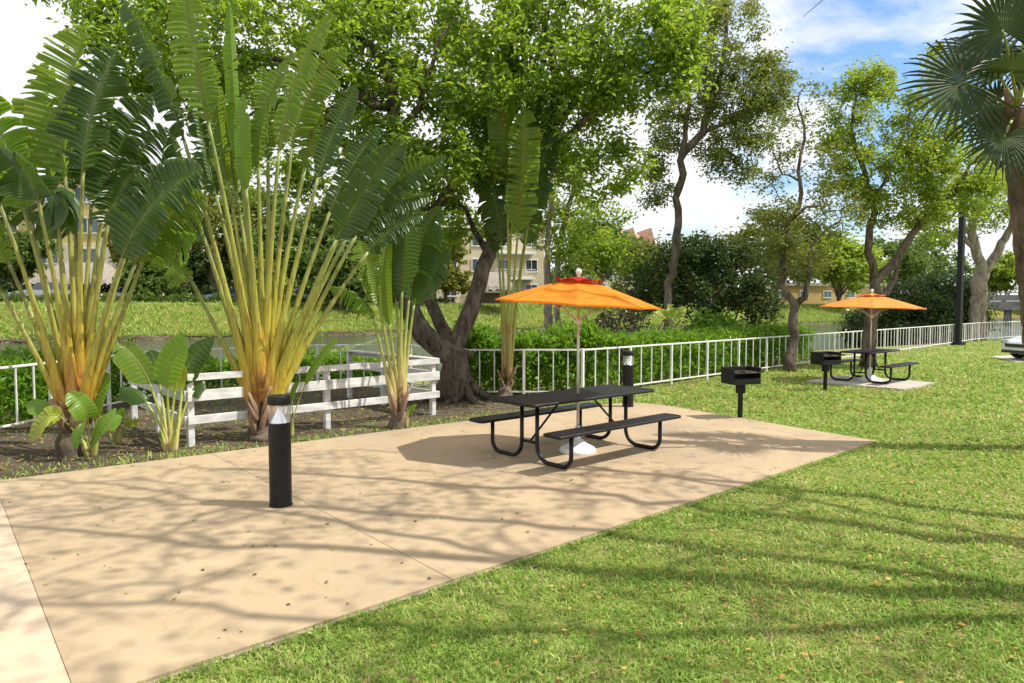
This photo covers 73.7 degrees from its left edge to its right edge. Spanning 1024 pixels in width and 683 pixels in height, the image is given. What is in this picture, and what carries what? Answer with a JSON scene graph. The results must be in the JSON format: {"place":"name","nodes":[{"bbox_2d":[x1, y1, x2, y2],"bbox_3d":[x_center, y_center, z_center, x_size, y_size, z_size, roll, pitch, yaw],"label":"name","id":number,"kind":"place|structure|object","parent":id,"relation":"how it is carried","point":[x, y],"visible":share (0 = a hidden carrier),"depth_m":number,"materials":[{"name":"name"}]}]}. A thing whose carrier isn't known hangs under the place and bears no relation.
{"place":"outdoors","nodes":[
{"label":"outdoors","id":0,"kind":"place"},
{"bbox_2d":[0,500,69,682],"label":"path","id":1,"kind":"structure","parent":0,"point":[29,652],"depth_m":4.06,"materials":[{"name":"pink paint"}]},
{"bbox_2d":[0,386,552,479],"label":"soil","id":2,"kind":"structure","parent":0,"point":[38,447],"depth_m":10.77,"materials":[{"name":"brown soil"}]},
{"bbox_2d":[27,372,121,456],"bbox_3d":[-5.641,0.975,8.746,1.352,1.108,0.725,0,3,0],"label":"broadleaf plant","id":3,"kind":"object","parent":2,"relation":"on","point":[85,406],"visible":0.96,"depth_m":8.60,"materials":[{"name":"green plant"}]},
{"bbox_2d":[0,25,207,457],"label":"travellers palm","id":4,"kind":"object","parent":2,"relation":"on","point":[61,140],"visible":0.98,"depth_m":8.84,"materials":[{"name":"green plant"}]},
{"bbox_2d":[96,408,139,444],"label":"broadleaf plant","id":5,"kind":"object","parent":2,"relation":"on","point":[130,422],"visible":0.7,"depth_m":9.57,"materials":[{"name":"green plant"}]},
{"bbox_2d":[112,336,213,452],"bbox_3d":[-4.726,0.704,9.252,1.232,1.601,0.780,0,3,0],"label":"broadleaf plant","id":6,"kind":"object","parent":2,"relation":"on","point":[174,362],"visible":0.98,"depth_m":9.05,"materials":[{"name":"green plant"}]},
{"bbox_2d":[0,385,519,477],"bbox_3d":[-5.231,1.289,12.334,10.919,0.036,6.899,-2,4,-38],"label":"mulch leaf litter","id":7,"kind":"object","parent":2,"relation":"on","point":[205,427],"visible":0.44,"depth_m":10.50,"materials":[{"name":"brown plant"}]},
{"bbox_2d":[119,0,445,441],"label":"travellers palm","id":8,"kind":"object","parent":2,"relation":"on","point":[270,355],"visible":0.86,"depth_m":9.87,"materials":[{"name":"green plant"}]},
{"bbox_2d":[128,350,439,446],"bbox_3d":[-3.929,0.823,11.939,4.283,1.037,3.134,-3,4,-42],"label":"plank railing","id":9,"kind":"object","parent":2,"relation":"on","point":[326,384],"visible":0.77,"depth_m":10.80,"materials":[{"name":"white paint"}]},
{"bbox_2d":[289,338,337,435],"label":"broadleaf plant","id":10,"kind":"object","parent":2,"relation":"on","point":[320,358],"visible":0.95,"depth_m":10.23,"materials":[{"name":"green plant"}]},
{"bbox_2d":[24,0,728,405],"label":"forked tree","id":11,"kind":"object","parent":2,"relation":"on","point":[466,46],"visible":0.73,"depth_m":12.75,"materials":[{"name":"green plant"}]},
{"bbox_2d":[330,192,450,428],"bbox_3d":[-1.935,-0.439,10.881,1.892,3.832,0.731,0,3,0],"label":"travellers palm","id":12,"kind":"object","parent":2,"relation":"on","point":[409,265],"visible":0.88,"depth_m":10.81,"materials":[{"name":"green plant"}]},
{"bbox_2d":[406,404,416,426],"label":"broadleaf plant","id":13,"kind":"object","parent":2,"relation":"on","point":[410,409],"visible":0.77,"depth_m":10.87,"materials":[{"name":"green plant"}]},
{"bbox_2d":[473,52,559,396],"bbox_3d":[0.076,-1.995,13.462,1.675,6.827,1.988,0,3,0],"label":"travellers palm","id":14,"kind":"object","parent":2,"relation":"on","point":[523,214],"visible":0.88,"depth_m":13.10,"materials":[{"name":"green plant"}]},
{"bbox_2d":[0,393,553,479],"bbox_3d":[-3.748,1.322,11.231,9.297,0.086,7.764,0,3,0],"label":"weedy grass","id":15,"kind":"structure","parent":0,"point":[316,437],"depth_m":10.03,"materials":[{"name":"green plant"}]},
{"bbox_2d":[296,191,378,278],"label":"broadleaf tree","id":16,"kind":"object","parent":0,"point":[315,229],"visible":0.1,"depth_m":68.33,"materials":[{"name":"green plant"}]},
{"bbox_2d":[0,402,876,682],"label":"patio","id":17,"kind":"structure","parent":0,"point":[104,627],"depth_m":6.21,"materials":[{"name":"beige concrete"}]},
{"bbox_2d":[267,394,292,507],"bbox_3d":[-2.233,1.047,6.573,0.224,1.067,0.224,0,3,0],"label":"bollard light","id":18,"kind":"object","parent":17,"relation":"on","point":[280,462],"visible":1,"depth_m":6.50,"materials":[{"name":"black metal"}]},
{"bbox_2d":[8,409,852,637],"bbox_3d":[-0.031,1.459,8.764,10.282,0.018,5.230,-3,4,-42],"label":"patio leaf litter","id":19,"kind":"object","parent":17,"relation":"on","point":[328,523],"visible":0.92,"depth_m":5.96,"materials":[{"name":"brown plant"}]},
{"bbox_2d":[469,384,680,468],"bbox_3d":[0.850,1.068,9.018,2.339,0.772,1.709,-3,4,-41],"label":"picnic table","id":20,"kind":"object","parent":17,"relation":"on","point":[537,400],"visible":0.98,"depth_m":8.81,"materials":[{"name":"black metal"}]},
{"bbox_2d":[495,268,660,454],"bbox_3d":[0.851,0.248,8.982,1.993,2.412,1.996,2,3,28],"label":"patio umbrella","id":21,"kind":"object","parent":17,"relation":"on","point":[578,291],"visible":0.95,"depth_m":8.56,"materials":[{"name":"fabric"}]},
{"bbox_2d":[622,351,633,406],"bbox_3d":[2.220,0.710,13.054,0.224,1.067,0.224,0,3,0],"label":"bollard light","id":22,"kind":"object","parent":17,"relation":"on","point":[628,372],"visible":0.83,"depth_m":12.97,"materials":[{"name":"black metal"}]},
{"bbox_2d":[721,366,763,417],"bbox_3d":[3.964,0.929,11.695,0.554,0.971,0.582,-1,3,-16],"label":"pedestal grill","id":23,"kind":"object","parent":17,"relation":"on","point":[740,377],"visible":0.98,"depth_m":11.73,"materials":[{"name":"black metal"}]},
{"bbox_2d":[0,319,1020,395],"bbox_3d":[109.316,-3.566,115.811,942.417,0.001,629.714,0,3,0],"label":"water","id":24,"kind":"structure","parent":0,"point":[344,340],"depth_m":45.91,"materials":[{"name":"grey liquid"}]},
{"bbox_2d":[0,303,1023,682],"bbox_3d":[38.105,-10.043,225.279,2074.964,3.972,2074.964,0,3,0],"label":"ground","id":25,"kind":"structure","parent":0,"point":[340,331],"depth_m":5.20,"materials":[{"name":"green plant"}]},
{"bbox_2d":[0,203,35,226],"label":"broadleaf tree","id":26,"kind":"object","parent":25,"relation":"on","point":[10,215],"visible":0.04,"depth_m":70.09,"materials":[{"name":"green plant"}]},
{"bbox_2d":[0,228,64,302],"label":"broadleaf tree","id":27,"kind":"object","parent":25,"relation":"on","point":[23,242],"visible":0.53,"depth_m":63.15,"materials":[{"name":"green plant"}]},
{"bbox_2d":[0,341,151,424],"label":"hedge","id":28,"kind":"object","parent":25,"relation":"on","point":[9,356],"visible":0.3,"depth_m":11.69,"materials":[{"name":"green plant"}]},
{"bbox_2d":[30,262,123,302],"bbox_3d":[-39.918,-5.419,63.805,7.040,3.900,5.280,0,3,0],"label":"thatched hut","id":29,"kind":"object","parent":25,"relation":"on","point":[108,272],"visible":0.3,"depth_m":62.18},
{"bbox_2d":[0,177,191,302],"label":"apartment building","id":30,"kind":"structure","parent":25,"relation":"on","point":[85,232],"depth_m":75.80,"materials":[{"name":"yellow paint"}]},
{"bbox_2d":[0,216,17,232],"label":"window","id":31,"kind":"structure","parent":30,"relation":"in","point":[13,228],"depth_m":75.28,"materials":[{"name":"grey glass"}]},
{"bbox_2d":[43,251,58,263],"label":"window","id":32,"kind":"structure","parent":30,"relation":"in","point":[55,259],"depth_m":75.60,"materials":[{"name":"grey glass"}]},
{"bbox_2d":[75,186,95,202],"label":"window","id":33,"kind":"structure","parent":30,"relation":"in","point":[77,189],"depth_m":75.61,"materials":[{"name":"grey glass"}]},
{"bbox_2d":[77,217,98,233],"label":"window","id":34,"kind":"structure","parent":30,"relation":"in","point":[85,222],"depth_m":75.85,"materials":[{"name":"grey glass"}]},
{"bbox_2d":[83,248,99,261],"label":"window","id":35,"kind":"structure","parent":30,"relation":"in","point":[84,249],"depth_m":75.85,"materials":[{"name":"grey glass"}]},
{"bbox_2d":[112,254,175,302],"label":"broadleaf tree","id":36,"kind":"object","parent":25,"relation":"on","point":[151,280],"visible":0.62,"depth_m":58.84,"materials":[{"name":"green plant"}]},
{"bbox_2d":[97,200,194,265],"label":"broadleaf tree","id":37,"kind":"object","parent":25,"relation":"on","point":[115,256],"visible":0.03,"depth_m":70.96,"materials":[{"name":"green plant"}]},
{"bbox_2d":[173,234,228,300],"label":"broadleaf tree","id":38,"kind":"object","parent":25,"relation":"on","point":[198,275],"visible":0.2,"depth_m":83.61,"materials":[{"name":"green plant"}]},
{"bbox_2d":[168,149,265,293],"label":"broadleaf tree","id":39,"kind":"object","parent":25,"relation":"on","point":[212,209],"visible":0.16,"depth_m":72.13,"materials":[{"name":"green plant"}]},
{"bbox_2d":[0,290,454,302],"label":"hedge","id":40,"kind":"object","parent":25,"relation":"on","point":[14,296],"visible":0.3,"depth_m":58.42,"materials":[{"name":"green plant"}]},
{"bbox_2d":[198,182,300,287],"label":"broadleaf tree","id":41,"kind":"object","parent":25,"relation":"on","point":[224,261],"visible":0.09,"depth_m":75.87,"materials":[{"name":"green plant"}]},
{"bbox_2d":[255,257,295,301],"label":"broadleaf tree","id":42,"kind":"object","parent":25,"relation":"on","point":[286,280],"visible":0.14,"depth_m":58.87,"materials":[{"name":"green plant"}]},
{"bbox_2d":[235,206,333,301],"bbox_3d":[-21.596,-8.264,65.224,10.049,9.283,9.095,0,3,0],"label":"broadleaf tree","id":43,"kind":"object","parent":25,"relation":"on","point":[309,244],"visible":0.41,"depth_m":63.96,"materials":[{"name":"green plant"}]},
{"bbox_2d":[194,346,415,388],"bbox_3d":[-5.403,0.677,16.984,6.372,1.263,2.339,-1,3,-20],"label":"hedge","id":44,"kind":"object","parent":25,"relation":"on","point":[212,364],"visible":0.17,"depth_m":16.80,"materials":[{"name":"green plant"}]},
{"bbox_2d":[287,195,326,281],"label":"broadleaf tree","id":45,"kind":"object","parent":25,"relation":"on","point":[304,204],"visible":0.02,"depth_m":80.61,"materials":[{"name":"green plant"}]},
{"bbox_2d":[299,234,373,309],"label":"broadleaf tree","id":46,"kind":"object","parent":25,"relation":"on","point":[345,271],"visible":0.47,"depth_m":60.82,"materials":[{"name":"green plant"}]},
{"bbox_2d":[0,280,728,302],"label":"hedge","id":47,"kind":"object","parent":25,"relation":"on","point":[166,292],"visible":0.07,"depth_m":68.12,"materials":[{"name":"green plant"}]},
{"bbox_2d":[438,233,472,303],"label":"broadleaf tree","id":48,"kind":"object","parent":25,"relation":"on","point":[457,280],"visible":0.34,"depth_m":71.07,"materials":[{"name":"green plant"}]},
{"bbox_2d":[0,300,911,343],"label":"bank grass","id":49,"kind":"structure","parent":25,"relation":"on","point":[830,310],"depth_m":58.33,"materials":[{"name":"green plant"}]},
{"bbox_2d":[191,255,743,302],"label":"treeline","id":50,"kind":"object","parent":25,"relation":"on","point":[562,276],"depth_m":159.22,"materials":[{"name":"green plant"}]},
{"bbox_2d":[436,224,543,303],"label":"apartment building","id":51,"kind":"structure","parent":25,"relation":"on","point":[533,271],"depth_m":84.39,"materials":[{"name":"beige paint"}]},
{"bbox_2d":[443,290,457,296],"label":"window","id":52,"kind":"structure","parent":51,"relation":"in","point":[454,292],"depth_m":83.01,"materials":[{"name":"white paint"}]},
{"bbox_2d":[471,258,478,271],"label":"window","id":53,"kind":"structure","parent":51,"relation":"in","point":[474,261],"depth_m":83.45,"materials":[{"name":"grey glass"}]},
{"bbox_2d":[471,235,479,246],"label":"window","id":54,"kind":"structure","parent":51,"relation":"in","point":[473,240],"depth_m":83.33,"materials":[{"name":"grey glass"}]},
{"bbox_2d":[498,259,511,271],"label":"window","id":55,"kind":"structure","parent":51,"relation":"in","point":[504,260],"depth_m":84.37,"materials":[{"name":"grey glass"}]},
{"bbox_2d":[525,284,537,289],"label":"window","id":56,"kind":"structure","parent":51,"relation":"in","point":[527,286],"depth_m":85.31,"materials":[{"name":"white paint"}]},
{"bbox_2d":[525,259,537,272],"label":"window","id":57,"kind":"structure","parent":51,"relation":"in","point":[529,263],"depth_m":85.20,"materials":[{"name":"grey glass"}]},
{"bbox_2d":[482,272,515,304],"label":"thatched hut","id":58,"kind":"object","parent":25,"relation":"on","point":[492,285],"visible":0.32,"depth_m":69.22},
{"bbox_2d":[146,447,859,682],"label":"patio kerb","id":59,"kind":"structure","parent":25,"relation":"on","point":[310,629],"depth_m":4.34,"materials":[{"name":"beige concrete"}]},
{"bbox_2d":[0,321,1021,427],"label":"picket fence","id":60,"kind":"object","parent":25,"relation":"on","point":[109,404],"visible":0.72,"depth_m":16.79,"materials":[{"name":"white metal"}]},
{"bbox_2d":[450,317,620,393],"bbox_3d":[0.456,0.317,16.022,4.029,1.932,2.630,0,3,0],"label":"hedge","id":61,"kind":"object","parent":25,"relation":"on","point":[481,336],"visible":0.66,"depth_m":15.17,"materials":[{"name":"green plant"}]},
{"bbox_2d":[509,160,617,363],"bbox_3d":[1.458,-2.859,25.431,5.085,9.565,3.173,0,3,0],"label":"slender tree","id":62,"kind":"object","parent":25,"relation":"on","point":[548,227],"visible":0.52,"depth_m":25.16,"materials":[{"name":"green plant"}]},
{"bbox_2d":[503,143,643,326],"bbox_3d":[2.109,-2.768,26.360,5.701,9.645,3.559,0,3,0],"label":"slender tree","id":63,"kind":"object","parent":25,"relation":"on","point":[617,245],"visible":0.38,"depth_m":26.14,"materials":[{"name":"green plant"}]},
{"bbox_2d":[560,213,647,285],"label":"broadleaf tree","id":64,"kind":"object","parent":25,"relation":"on","point":[571,271],"visible":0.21,"depth_m":78.09,"materials":[{"name":"green plant"}]},
{"bbox_2d":[571,227,661,291],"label":"apartment building","id":65,"kind":"structure","parent":25,"relation":"on","point":[644,233],"depth_m":119.48,"materials":[{"name":"beige paint"}]},
{"bbox_2d":[583,307,657,373],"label":"bush","id":66,"kind":"object","parent":25,"relation":"on","point":[626,314],"visible":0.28,"depth_m":19.89,"materials":[{"name":"green plant"}]},
{"bbox_2d":[599,227,678,333],"bbox_3d":[5.058,-1.478,26.978,3.348,5.852,3.039,0,3,0],"label":"bush","id":67,"kind":"object","parent":25,"relation":"on","point":[638,248],"visible":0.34,"depth_m":26.58,"materials":[{"name":"green plant"}]},
{"bbox_2d":[655,303,685,366],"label":"broadleaf plant","id":68,"kind":"object","parent":25,"relation":"on","point":[671,313],"visible":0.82,"depth_m":19.47,"materials":[{"name":"green plant"}]},
{"bbox_2d":[651,234,732,303],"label":"broadleaf tree","id":69,"kind":"object","parent":25,"relation":"on","point":[669,241],"visible":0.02,"depth_m":109.75,"materials":[{"name":"green plant"}]},
{"bbox_2d":[365,403,1023,682],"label":"lawn leaf litter","id":70,"kind":"object","parent":25,"relation":"on","point":[667,656],"visible":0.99,"depth_m":4.70,"materials":[{"name":"brown plant"}]},
{"bbox_2d":[580,320,815,386],"bbox_3d":[6.161,0.231,20.467,2.033,1.604,11.174,3,4,45],"label":"hedge","id":71,"kind":"object","parent":25,"relation":"on","point":[662,336],"visible":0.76,"depth_m":18.58,"materials":[{"name":"green plant"}]},
{"bbox_2d":[620,228,786,326],"bbox_3d":[7.063,-1.710,24.847,6.442,4.886,3.667,0,3,0],"label":"bush","id":72,"kind":"object","parent":25,"relation":"on","point":[706,256],"visible":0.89,"depth_m":24.33,"materials":[{"name":"green plant"}]},
{"bbox_2d":[617,0,802,354],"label":"slender tree","id":73,"kind":"object","parent":25,"relation":"on","point":[757,103],"visible":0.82,"depth_m":22.34,"materials":[{"name":"green plant"}]},
{"bbox_2d":[675,305,745,360],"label":"bush","id":74,"kind":"object","parent":25,"relation":"on","point":[715,320],"visible":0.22,"depth_m":22.26,"materials":[{"name":"green plant"}]},
{"bbox_2d":[711,199,837,308],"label":"broadleaf tree","id":75,"kind":"object","parent":25,"relation":"on","point":[749,230],"visible":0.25,"depth_m":93.37,"materials":[{"name":"green plant"}]},
{"bbox_2d":[659,371,921,413],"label":"grass","id":76,"kind":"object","parent":25,"relation":"on","point":[786,395],"visible":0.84,"depth_m":14.59,"materials":[{"name":"green plant"}]},
{"bbox_2d":[723,67,873,371],"bbox_3d":[8.474,-3.403,20.248,4.335,8.799,2.642,0,3,0],"label":"thin forked tree","id":77,"kind":"object","parent":25,"relation":"on","point":[783,245],"visible":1,"depth_m":20.11,"materials":[{"name":"green plant"}]},
{"bbox_2d":[714,283,886,303],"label":"bungalow","id":78,"kind":"object","parent":25,"relation":"on","point":[820,293],"visible":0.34,"depth_m":111.87,"materials":[{"name":"beige paint"}]},
{"bbox_2d":[823,291,831,297],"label":"window","id":79,"kind":"structure","parent":78,"relation":"in","point":[826,294],"depth_m":112.13,"materials":[{"name":"white glass"}]},
{"bbox_2d":[846,291,854,297],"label":"window","id":80,"kind":"structure","parent":78,"relation":"in","point":[852,295],"depth_m":113.04,"materials":[{"name":"white glass"}]},
{"bbox_2d":[810,351,844,390],"bbox_3d":[7.221,0.727,15.585,0.554,0.971,0.582,-1,3,-20],"label":"pedestal grill","id":81,"kind":"object","parent":25,"relation":"on","point":[825,359],"visible":0.98,"depth_m":15.61,"materials":[{"name":"black metal"}]},
{"bbox_2d":[806,229,890,308],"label":"broadleaf tree","id":82,"kind":"object","parent":25,"relation":"on","point":[840,277],"visible":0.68,"depth_m":101.24,"materials":[{"name":"green plant"}]},
{"bbox_2d":[832,308,912,344],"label":"bush","id":83,"kind":"object","parent":25,"relation":"on","point":[849,320],"visible":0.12,"depth_m":44.18,"materials":[{"name":"green plant"}]},
{"bbox_2d":[798,41,1007,367],"bbox_3d":[12.430,-4.205,21.225,7.387,10.232,3.466,0,3,0],"label":"spreading tree","id":84,"kind":"object","parent":25,"relation":"on","point":[931,155],"visible":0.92,"depth_m":20.91,"materials":[{"name":"green plant"}]},
{"bbox_2d":[844,276,962,346],"bbox_3d":[23.570,-1.025,40.979,6.563,5.916,5.042,0,3,0],"label":"bush","id":85,"kind":"object","parent":25,"relation":"on","point":[916,298],"visible":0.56,"depth_m":40.03,"materials":[{"name":"green plant"}]},
{"bbox_2d":[885,231,990,290],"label":"broadleaf tree","id":86,"kind":"object","parent":25,"relation":"on","point":[942,263],"visible":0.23,"depth_m":137.15,"materials":[{"name":"green plant"}]},
{"bbox_2d":[861,292,1019,323],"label":"road bridge","id":87,"kind":"structure","parent":25,"relation":"on","point":[1007,303],"depth_m":93.11,"materials":[{"name":"concrete"}]},
{"bbox_2d":[887,126,1011,341],"bbox_3d":[28.105,-6.138,39.244,12.407,12.822,6.182,0,3,0],"label":"thick trunk tree","id":88,"kind":"object","parent":25,"relation":"on","point":[978,301],"visible":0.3,"depth_m":39.09,"materials":[{"name":"green plant"}]},
{"bbox_2d":[939,170,966,344],"bbox_3d":[21.706,-4.059,33.681,1.917,8.590,0.537,-1,3,-25],"label":"lamp post","id":89,"kind":"object","parent":25,"relation":"on","point":[960,278],"visible":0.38,"depth_m":33.94,"materials":[{"name":"black metal"}]},
{"bbox_2d":[906,266,1007,342],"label":"bush","id":90,"kind":"object","parent":25,"relation":"on","point":[946,286],"visible":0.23,"depth_m":41.54,"materials":[{"name":"green plant"}]},
{"bbox_2d":[895,0,1023,346],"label":"fan leaf palm","id":91,"kind":"object","parent":25,"relation":"on","point":[1001,120],"visible":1,"depth_m":8.81,"materials":[{"name":"green plant"}]},
{"bbox_2d":[967,250,1017,294],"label":"broadleaf tree","id":92,"kind":"object","parent":25,"relation":"on","point":[1002,274],"visible":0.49,"depth_m":133.27,"materials":[{"name":"green plant"}]},
{"bbox_2d":[0,0,1023,301],"label":"sky","id":93,"kind":"structure","parent":0,"point":[834,33],"materials":[{"name":"white"}]},
{"bbox_2d":[764,218,847,282],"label":"broadleaf tree","id":94,"kind":"object","parent":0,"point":[815,233],"visible":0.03,"depth_m":115.53,"materials":[{"name":"green plant"}]},
{"bbox_2d":[806,375,934,390],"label":"concrete pad","id":95,"kind":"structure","parent":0,"point":[897,385],"depth_m":16.77,"materials":[{"name":"concrete"}]},
{"bbox_2d":[819,289,926,380],"bbox_3d":[9.142,-0.170,17.419,2.292,2.332,2.292,0,3,0],"label":"patio umbrella","id":96,"kind":"object","parent":95,"relation":"on","point":[870,301],"visible":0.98,"depth_m":16.99,"materials":[{"name":"fabric"}]},
{"bbox_2d":[830,348,918,383],"bbox_3d":[9.150,0.609,17.455,1.869,0.772,1.709,-3,4,-41],"label":"picnic table","id":97,"kind":"object","parent":95,"relation":"on","point":[872,352],"visible":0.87,"depth_m":17.29,"materials":[{"name":"black metal"}]},
{"bbox_2d":[992,355,1023,361],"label":"parking pavement","id":98,"kind":"structure","parent":0,"point":[1010,357],"depth_m":25.25,"materials":[{"name":"concrete"}]},
{"bbox_2d":[1001,336,1023,357],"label":"parked car","id":99,"kind":"object","parent":98,"relation":"on","point":[1014,347],"visible":0.96,"depth_m":24.77,"materials":[{"name":"white paint"}]},
{"label":"road","id":100,"kind":"structure","parent":0,"visible":0},
{"bbox_2d":[7,282,69,302],"bbox_3d":[-39.357,-4.104,57.012,4.470,1.758,2.140,-2,4,-33],"label":"parked car","id":101,"kind":"object","parent":100,"relation":"on","point":[37,289],"visible":0.14,"depth_m":56.27,"materials":[{"name":"grey paint"}]},
{"bbox_2d":[99,287,141,302],"bbox_3d":[-34.343,-4.124,60.271,4.470,1.460,2.140,-2,4,-33],"label":"parked car","id":102,"kind":"object","parent":100,"relation":"on","point":[119,291],"visible":0.09,"depth_m":59.44,"materials":[{"name":"white paint"}]},
{"bbox_2d":[202,288,236,301],"bbox_3d":[-27.249,-4.363,64.872,4.470,1.460,2.140,-2,4,-33],"label":"parked car","id":103,"kind":"object","parent":100,"relation":"on","point":[232,291],"visible":0.09,"depth_m":64.45,"materials":[{"name":"blue paint"}]},
{"bbox_2d":[292,288,317,300],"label":"parked car","id":104,"kind":"object","parent":100,"relation":"on","point":[296,291],"visible":0.02,"depth_m":68.01,"materials":[{"name":"white paint"}]},
{"bbox_2d":[844,231,934,289],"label":"broadleaf tree","id":105,"kind":"object","parent":100,"relation":"on","point":[910,265],"visible":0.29,"depth_m":120.75,"materials":[{"name":"green plant"}]}
]}

